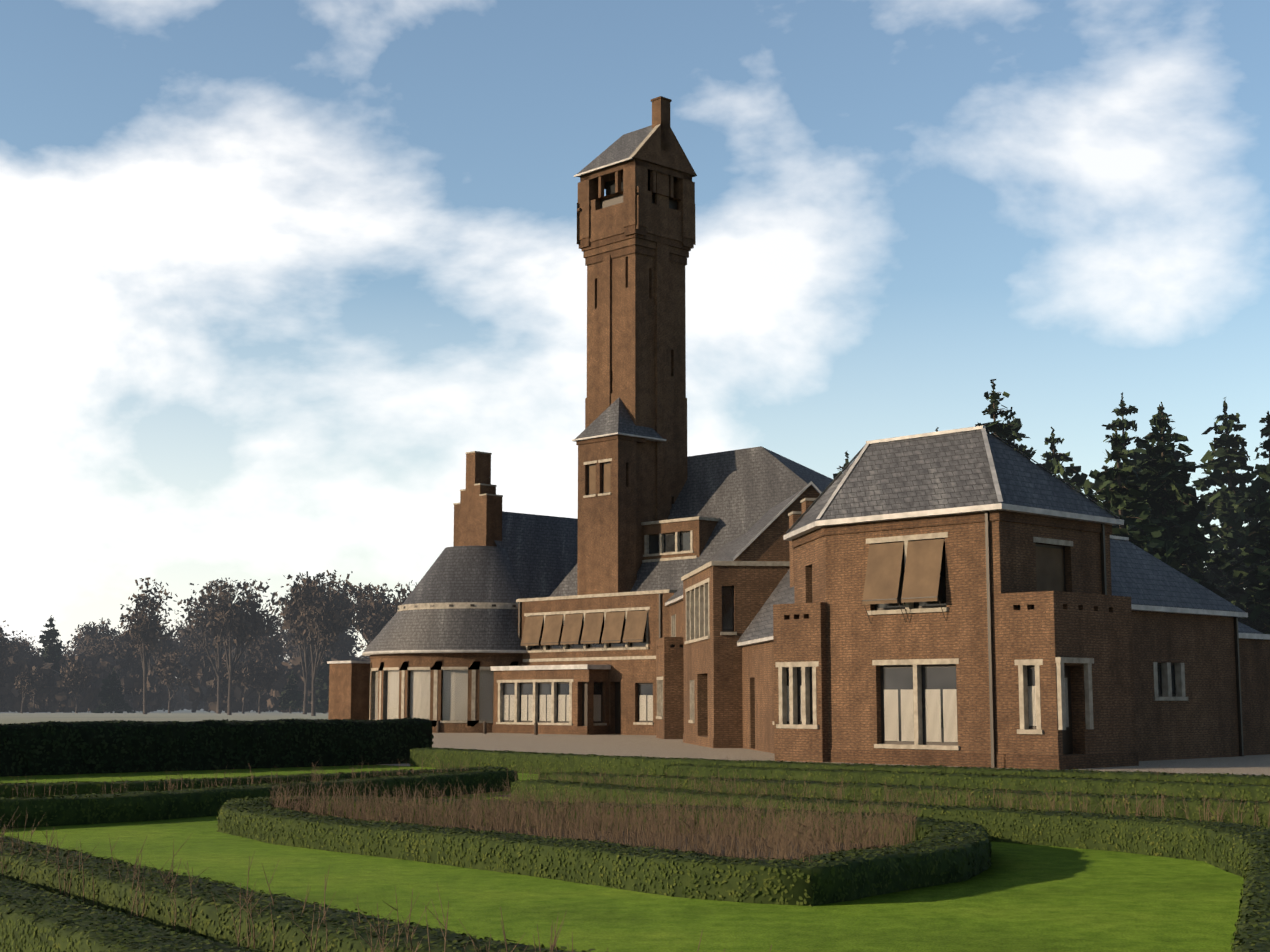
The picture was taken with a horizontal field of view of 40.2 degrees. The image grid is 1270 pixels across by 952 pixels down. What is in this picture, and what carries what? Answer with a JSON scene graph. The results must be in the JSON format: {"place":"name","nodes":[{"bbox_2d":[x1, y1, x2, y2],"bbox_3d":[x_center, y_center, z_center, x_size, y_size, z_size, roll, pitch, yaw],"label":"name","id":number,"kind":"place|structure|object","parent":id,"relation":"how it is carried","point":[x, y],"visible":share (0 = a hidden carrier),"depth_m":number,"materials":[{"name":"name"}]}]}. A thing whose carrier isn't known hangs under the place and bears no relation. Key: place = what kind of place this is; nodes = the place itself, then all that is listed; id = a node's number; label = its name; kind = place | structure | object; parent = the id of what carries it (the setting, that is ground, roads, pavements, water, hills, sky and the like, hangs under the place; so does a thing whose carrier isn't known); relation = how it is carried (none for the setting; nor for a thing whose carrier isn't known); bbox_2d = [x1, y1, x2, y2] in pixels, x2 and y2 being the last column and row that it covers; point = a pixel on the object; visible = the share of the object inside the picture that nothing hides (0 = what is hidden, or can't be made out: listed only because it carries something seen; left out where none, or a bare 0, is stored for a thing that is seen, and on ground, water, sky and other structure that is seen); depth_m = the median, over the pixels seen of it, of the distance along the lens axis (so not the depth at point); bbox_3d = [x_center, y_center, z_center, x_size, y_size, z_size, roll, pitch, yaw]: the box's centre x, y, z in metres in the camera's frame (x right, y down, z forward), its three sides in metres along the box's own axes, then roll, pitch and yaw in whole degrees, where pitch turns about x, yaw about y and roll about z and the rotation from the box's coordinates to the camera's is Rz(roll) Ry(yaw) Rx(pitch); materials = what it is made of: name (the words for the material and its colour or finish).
{"place":"outdoors","nodes":[
{"label":"outdoors","id":0,"kind":"place"},
{"bbox_2d":[0,709,327,723],"bbox_3d":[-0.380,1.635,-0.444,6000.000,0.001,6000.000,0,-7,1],"label":"ground","id":1,"kind":"structure","parent":0,"point":[180,715],"depth_m":170.20,"materials":[{"name":"beige gravel"}]},
{"bbox_2d":[0,628,17,666],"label":"tree","id":2,"kind":"object","parent":1,"relation":"on","point":[4,652],"visible":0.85,"depth_m":220.38,"materials":[{"name":"grey plant"}]},
{"bbox_2d":[4,636,40,663],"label":"tree","id":3,"kind":"object","parent":1,"relation":"on","point":[22,649],"visible":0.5,"depth_m":248.86,"materials":[{"name":"grey plant"}]},
{"bbox_2d":[9,630,39,654],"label":"tree","id":4,"kind":"object","parent":1,"relation":"on","point":[17,641],"visible":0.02,"depth_m":297.67,"materials":[{"name":"grey plant"}]},
{"bbox_2d":[14,669,36,712],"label":"tree","id":5,"kind":"object","parent":1,"relation":"on","point":[25,680],"visible":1,"depth_m":207.62,"materials":[{"name":"green plant"}]},
{"bbox_2d":[26,669,46,712],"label":"tree","id":6,"kind":"object","parent":1,"relation":"on","point":[38,683],"visible":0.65,"depth_m":215.41,"materials":[{"name":"plant"}]},
{"bbox_2d":[35,615,64,711],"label":"conifer tree","id":7,"kind":"object","parent":1,"relation":"on","point":[50,652],"visible":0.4,"depth_m":226.09,"materials":[{"name":"green plant"}]},
{"bbox_2d":[38,627,65,668],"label":"conifer tree","id":8,"kind":"object","parent":1,"relation":"on","point":[51,644],"visible":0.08,"depth_m":258.28,"materials":[{"name":"green plant"}]},
{"bbox_2d":[61,658,94,712],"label":"tree","id":9,"kind":"object","parent":1,"relation":"on","point":[77,674],"visible":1,"depth_m":210.41,"materials":[{"name":"plant"}]},
{"bbox_2d":[62,632,98,659],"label":"tree","id":10,"kind":"object","parent":1,"relation":"on","point":[69,652],"visible":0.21,"depth_m":283.68,"materials":[{"name":"grey plant"}]},
{"bbox_2d":[71,623,111,642],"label":"tree","id":11,"kind":"object","parent":1,"relation":"on","point":[79,629],"depth_m":315.12,"materials":[{"name":"grey plant"}]},
{"bbox_2d":[80,635,108,661],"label":"tree","id":12,"kind":"object","parent":1,"relation":"on","point":[89,653],"visible":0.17,"depth_m":248.96,"materials":[{"name":"grey plant"}]},
{"bbox_2d":[75,618,124,657],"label":"tree","id":13,"kind":"object","parent":1,"relation":"on","point":[89,637],"visible":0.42,"depth_m":256.43,"materials":[{"name":"grey plant"}]},
{"bbox_2d":[90,634,126,677],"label":"tree","id":14,"kind":"object","parent":1,"relation":"on","point":[105,650],"visible":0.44,"depth_m":246.09,"materials":[{"name":"grey plant"}]},
{"bbox_2d":[92,668,134,712],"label":"fir","id":15,"kind":"object","parent":1,"relation":"on","point":[113,696],"visible":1,"depth_m":211.73,"materials":[{"name":"green plant"}]},
{"bbox_2d":[101,632,147,711],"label":"tree","id":16,"kind":"object","parent":1,"relation":"on","point":[128,651],"visible":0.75,"depth_m":229.17,"materials":[{"name":"grey plant"}]},
{"bbox_2d":[122,671,142,712],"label":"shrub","id":17,"kind":"object","parent":1,"relation":"on","point":[128,690],"visible":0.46,"depth_m":216.89,"materials":[{"name":"plant"}]},
{"bbox_2d":[118,577,177,713],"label":"tree","id":18,"kind":"object","parent":1,"relation":"on","point":[146,627],"visible":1,"depth_m":195.91,"materials":[{"name":"green plant"}]},
{"bbox_2d":[123,619,179,711],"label":"tree","id":19,"kind":"object","parent":1,"relation":"on","point":[167,646],"visible":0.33,"depth_m":223.21,"materials":[{"name":"grey plant"}]},
{"bbox_2d":[150,648,202,712],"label":"tree","id":20,"kind":"object","parent":1,"relation":"on","point":[165,671],"visible":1,"depth_m":210.58,"materials":[{"name":"plant"}]},
{"bbox_2d":[0,650,359,712],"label":"wood edge thicket","id":21,"kind":"object","parent":1,"relation":"on","point":[65,700],"visible":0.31,"depth_m":219.50,"materials":[{"name":"green plant"}]},
{"bbox_2d":[167,622,192,709],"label":"tree","id":22,"kind":"object","parent":1,"relation":"on","point":[181,638],"visible":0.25,"depth_m":262.13,"materials":[{"name":"grey plant"}]},
{"bbox_2d":[173,623,187,677],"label":"tree","id":23,"kind":"object","parent":1,"relation":"on","point":[178,632],"visible":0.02,"depth_m":317.77,"materials":[{"name":"plant"}]},
{"bbox_2d":[7,657,360,710],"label":"wood edge thicket","id":24,"kind":"object","parent":1,"relation":"on","point":[188,705],"depth_m":262.46,"materials":[{"name":"green plant"}]},
{"bbox_2d":[177,616,214,709],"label":"tree","id":25,"kind":"object","parent":1,"relation":"on","point":[198,707],"visible":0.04,"depth_m":261.78,"materials":[{"name":"plant"}]},
{"bbox_2d":[182,624,214,711],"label":"tree","id":26,"kind":"object","parent":1,"relation":"on","point":[196,646],"visible":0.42,"depth_m":231.97,"materials":[{"name":"grey plant"}]},
{"bbox_2d":[178,620,227,658],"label":"tree","id":27,"kind":"object","parent":1,"relation":"on","point":[198,631],"visible":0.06,"depth_m":259.31,"materials":[{"name":"grey plant"}]},
{"bbox_2d":[195,651,226,681],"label":"tree","id":28,"kind":"object","parent":1,"relation":"on","point":[204,657],"visible":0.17,"depth_m":222.21,"materials":[{"name":"plant"}]},
{"bbox_2d":[162,577,274,713],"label":"tree","id":29,"kind":"object","parent":1,"relation":"on","point":[196,609],"visible":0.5,"depth_m":203.73,"materials":[{"name":"green plant"}]},
{"bbox_2d":[208,657,241,696],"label":"tree","id":30,"kind":"object","parent":1,"relation":"on","point":[225,681],"visible":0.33,"depth_m":213.83,"materials":[{"name":"green plant"}]},
{"bbox_2d":[190,580,281,714],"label":"tree","id":31,"kind":"object","parent":1,"relation":"on","point":[238,623],"visible":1,"depth_m":186.35,"materials":[{"name":"green plant"}]},
{"bbox_2d":[221,659,272,713],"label":"tree","id":32,"kind":"object","parent":1,"relation":"on","point":[248,676],"visible":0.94,"depth_m":204.62,"materials":[{"name":"plant"}]},
{"bbox_2d":[221,614,272,711],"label":"tree","id":33,"kind":"object","parent":1,"relation":"on","point":[242,658],"visible":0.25,"depth_m":235.49,"materials":[{"name":"grey plant"}]},
{"bbox_2d":[244,610,288,711],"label":"tree","id":34,"kind":"object","parent":1,"relation":"on","point":[268,647],"visible":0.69,"depth_m":222.97,"materials":[{"name":"grey plant"}]},
{"bbox_2d":[245,635,288,662],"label":"tree","id":35,"kind":"object","parent":1,"relation":"on","point":[278,654],"visible":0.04,"depth_m":266.95,"materials":[{"name":"grey plant"}]},
{"bbox_2d":[251,658,285,713],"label":"tree","id":36,"kind":"object","parent":1,"relation":"on","point":[272,675],"visible":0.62,"depth_m":205.74,"materials":[{"name":"green plant"}]},
{"bbox_2d":[277,670,303,712],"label":"fir","id":37,"kind":"object","parent":1,"relation":"on","point":[291,698],"visible":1,"depth_m":208.20,"materials":[{"name":"green plant"}]},
{"bbox_2d":[274,619,306,664],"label":"tree","id":38,"kind":"object","parent":1,"relation":"on","point":[293,650],"visible":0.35,"depth_m":254.66,"materials":[{"name":"grey plant"}]},
{"bbox_2d":[275,616,310,661],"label":"tree","id":39,"kind":"object","parent":1,"relation":"on","point":[283,638],"visible":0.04,"depth_m":275.57,"materials":[{"name":"grey plant"}]},
{"bbox_2d":[267,570,361,713],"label":"tree","id":40,"kind":"object","parent":1,"relation":"on","point":[287,615],"visible":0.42,"depth_m":194.69,"materials":[{"name":"green plant"}]},
{"bbox_2d":[288,575,372,715],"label":"tree","id":41,"kind":"object","parent":1,"relation":"on","point":[326,616],"visible":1,"depth_m":175.69,"materials":[{"name":"green plant"}]},
{"bbox_2d":[303,626,363,660],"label":"tree","id":42,"kind":"object","parent":1,"relation":"on","point":[347,651],"visible":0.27,"depth_m":224.56,"materials":[{"name":"grey plant"}]},
{"bbox_2d":[314,580,362,658],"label":"tree","id":43,"kind":"object","parent":1,"relation":"on","point":[328,653],"visible":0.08,"depth_m":222.86,"materials":[{"name":"plant"}]},
{"bbox_2d":[337,625,357,657],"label":"tree","id":44,"kind":"object","parent":1,"relation":"on","point":[354,630],"visible":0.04,"depth_m":248.27,"materials":[{"name":"grey plant"}]},
{"bbox_2d":[338,571,400,647],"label":"tree","id":45,"kind":"object","parent":1,"relation":"on","point":[369,631],"visible":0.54,"depth_m":187.05,"materials":[{"name":"green plant"}]},
{"bbox_2d":[374,580,416,627],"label":"tree","id":46,"kind":"object","parent":1,"relation":"on","point":[391,610],"visible":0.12,"depth_m":178.80,"materials":[{"name":"green plant"}]},
{"bbox_2d":[1007,415,1035,459],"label":"conifer","id":47,"kind":"object","parent":1,"relation":"on","point":[1020,436],"visible":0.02,"depth_m":122.33,"materials":[{"name":"green plant"}]},
{"bbox_2d":[1140,404,1236,602],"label":"conifer","id":48,"kind":"object","parent":1,"relation":"on","point":[1178,455],"depth_m":109.53,"materials":[{"name":"green plant"}]},
{"bbox_2d":[1191,397,1258,597],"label":"conifer","id":49,"kind":"object","parent":1,"relation":"on","point":[1221,500],"visible":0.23,"depth_m":114.48,"materials":[{"name":"green plant"}]},
{"bbox_2d":[1208,411,1269,629],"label":"conifer","id":50,"kind":"object","parent":1,"relation":"on","point":[1258,488],"visible":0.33,"depth_m":103.44,"materials":[{"name":"green plant"}]},
{"bbox_2d":[308,656,331,713],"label":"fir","id":51,"kind":"object","parent":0,"point":[322,703],"visible":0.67,"depth_m":204.59,"materials":[{"name":"green plant"}]},
{"bbox_2d":[358,650,370,660],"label":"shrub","id":52,"kind":"object","parent":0,"point":[365,658],"visible":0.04,"depth_m":206.33,"materials":[{"name":"green plant"}]},
{"bbox_2d":[0,765,1243,951],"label":"lawn","id":53,"kind":"structure","parent":0,"point":[1015,897],"depth_m":14.49,"materials":[{"name":"green plant"}]},
{"bbox_2d":[0,877,263,951],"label":"hedge","id":54,"kind":"object","parent":53,"relation":"on","point":[35,920],"visible":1,"depth_m":10.72,"materials":[{"name":"green plant"}]},
{"bbox_2d":[0,717,433,776],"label":"yew hedge","id":55,"kind":"object","parent":53,"relation":"on","point":[66,748],"visible":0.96,"depth_m":41.35,"materials":[{"name":"green plant"}]},
{"bbox_2d":[0,766,507,797],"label":"hedge","id":56,"kind":"object","parent":53,"relation":"on","point":[87,787],"visible":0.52,"depth_m":28.05,"materials":[{"name":"green plant"}]},
{"bbox_2d":[0,768,518,828],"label":"hedge","id":57,"kind":"object","parent":53,"relation":"on","point":[102,808],"visible":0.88,"depth_m":24.75,"materials":[{"name":"green plant"}]},
{"bbox_2d":[217,794,991,905],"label":"hedge","id":58,"kind":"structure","parent":53,"relation":"on","point":[937,852],"depth_m":16.43,"materials":[{"name":"green plant"}]},
{"bbox_2d":[0,779,1269,951],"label":"hedge","id":59,"kind":"object","parent":53,"relation":"on","point":[1240,849],"visible":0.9,"depth_m":13.68,"materials":[{"name":"green plant"}]},
{"bbox_2d":[427,824,888,859],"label":"soil island","id":60,"kind":"structure","parent":53,"relation":"on","point":[722,851],"depth_m":20.07,"materials":[{"name":"brown soil"}]},
{"bbox_2d":[268,771,921,861],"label":"rose stems","id":61,"kind":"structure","parent":60,"relation":"on","point":[588,831],"depth_m":19.38,"materials":[{"name":"brown plant"}]},
{"bbox_2d":[410,747,1269,784],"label":"hedge row","id":62,"kind":"object","parent":53,"relation":"on","point":[548,762],"visible":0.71,"depth_m":36.05,"materials":[{"name":"green plant"}]},
{"bbox_2d":[539,772,1269,827],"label":"hedge row","id":63,"kind":"object","parent":53,"relation":"on","point":[1192,809],"visible":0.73,"depth_m":25.18,"materials":[{"name":"green plant"}]},
{"bbox_2d":[663,763,1269,801],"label":"hedge row","id":64,"kind":"object","parent":53,"relation":"on","point":[1249,792],"visible":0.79,"depth_m":29.73,"materials":[{"name":"green plant"}]},
{"label":"soil bed","id":65,"kind":"object","parent":53,"relation":"on","visible":0},
{"bbox_2d":[502,764,1269,826],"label":"rose stems","id":66,"kind":"object","parent":65,"relation":"on","point":[839,791],"visible":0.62,"depth_m":24.58,"materials":[{"name":"brown plant"}]},
{"label":"forecourt bed soil","id":67,"kind":"object","parent":53,"relation":"on","visible":0},
{"bbox_2d":[703,756,1262,782],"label":"rose stems","id":68,"kind":"object","parent":67,"relation":"on","point":[1015,766],"visible":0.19,"depth_m":30.68,"materials":[{"name":"brown plant"}]},
{"label":"bed soil","id":69,"kind":"object","parent":53,"relation":"on","visible":0},
{"bbox_2d":[1,753,480,796],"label":"rose stems","id":70,"kind":"object","parent":69,"relation":"on","point":[252,781],"visible":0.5,"depth_m":27.48,"materials":[{"name":"brown plant"}]},
{"label":"bed soil","id":71,"kind":"object","parent":53,"relation":"on","visible":0},
{"bbox_2d":[0,806,818,951],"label":"rose stems","id":72,"kind":"object","parent":71,"relation":"on","point":[324,918],"visible":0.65,"depth_m":10.58,"materials":[{"name":"brown plant"}]},
{"bbox_2d":[0,0,1269,662],"label":"sky","id":73,"kind":"structure","parent":0,"point":[271,271],"materials":[{"name":"blue"}]},
{"bbox_2d":[379,733,1269,775],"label":"gravel yard","id":74,"kind":"structure","parent":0,"point":[631,745],"depth_m":58.16,"materials":[{"name":"beige gravel"}]},
{"bbox_2d":[327,451,577,732],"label":"building wing","id":75,"kind":"structure","parent":74,"relation":"on","point":[443,641],"depth_m":90.31,"materials":[{"name":"grey tile"}]},
{"bbox_2d":[436,721,537,734],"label":"bollards","id":76,"kind":"object","parent":74,"relation":"on","point":[485,728],"visible":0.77,"depth_m":84.44,"materials":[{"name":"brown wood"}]},
{"bbox_2d":[572,96,696,594],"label":"tower","id":77,"kind":"structure","parent":74,"relation":"on","point":[636,237],"depth_m":90.27,"materials":[{"name":"brick"}]},
{"bbox_2d":[490,446,835,734],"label":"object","id":78,"kind":"object","parent":74,"relation":"on","point":[588,667],"visible":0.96,"depth_m":85.39,"materials":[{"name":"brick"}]},
{"bbox_2d":[656,481,821,752],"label":"link wing","id":79,"kind":"structure","parent":74,"relation":"on","point":[715,669],"depth_m":60.64,"materials":[{"name":"brown brick"}]},
{"bbox_2d":[833,451,849,479],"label":"conifer","id":80,"kind":"object","parent":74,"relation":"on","point":[844,465],"visible":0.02,"depth_m":120.72,"materials":[{"name":"green plant"}]},
{"bbox_2d":[773,426,1138,769],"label":"building wing","id":81,"kind":"structure","parent":74,"relation":"on","point":[958,602],"depth_m":44.84,"materials":[{"name":"brick"}]},
{"bbox_2d":[975,379,1030,458],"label":"conifer","id":82,"kind":"object","parent":74,"relation":"on","point":[997,428],"visible":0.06,"depth_m":86.41,"materials":[{"name":"green plant"}]},
{"bbox_2d":[1000,421,1020,448],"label":"conifer","id":83,"kind":"object","parent":74,"relation":"on","point":[1016,445],"depth_m":99.19,"materials":[{"name":"green plant"}]},
{"bbox_2d":[1037,427,1087,497],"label":"conifer","id":84,"kind":"object","parent":74,"relation":"on","point":[1054,458],"visible":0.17,"depth_m":103.84,"materials":[{"name":"green plant"}]},
{"bbox_2d":[1083,392,1172,567],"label":"conifer","id":85,"kind":"object","parent":74,"relation":"on","point":[1122,424],"visible":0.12,"depth_m":108.26,"materials":[{"name":"green plant"}]},
{"bbox_2d":[1087,427,1176,565],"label":"conifer","id":86,"kind":"object","parent":74,"relation":"on","point":[1117,498],"visible":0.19,"depth_m":79.75,"materials":[{"name":"green plant"}]},
{"bbox_2d":[1140,454,1218,588],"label":"conifer","id":87,"kind":"object","parent":74,"relation":"on","point":[1184,568],"depth_m":96.73,"materials":[{"name":"green plant"}]},
{"bbox_2d":[1124,402,1240,597],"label":"conifer","id":88,"kind":"object","parent":74,"relation":"on","point":[1163,489],"visible":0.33,"depth_m":89.10,"materials":[{"name":"green plant"}]},
{"bbox_2d":[1110,535,1269,760],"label":"building wing","id":89,"kind":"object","parent":74,"relation":"on","point":[1201,657],"visible":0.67,"depth_m":49.93,"materials":[{"name":"brown brick"}]},
{"bbox_2d":[1227,432,1269,632],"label":"conifer","id":90,"kind":"object","parent":74,"relation":"on","point":[1261,508],"visible":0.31,"depth_m":93.00,"materials":[{"name":"green plant"}]},
{"bbox_2d":[1243,496,1269,633],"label":"conifer","id":91,"kind":"object","parent":74,"relation":"on","point":[1263,572],"visible":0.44,"depth_m":82.17,"materials":[{"name":"green plant"}]}
]}

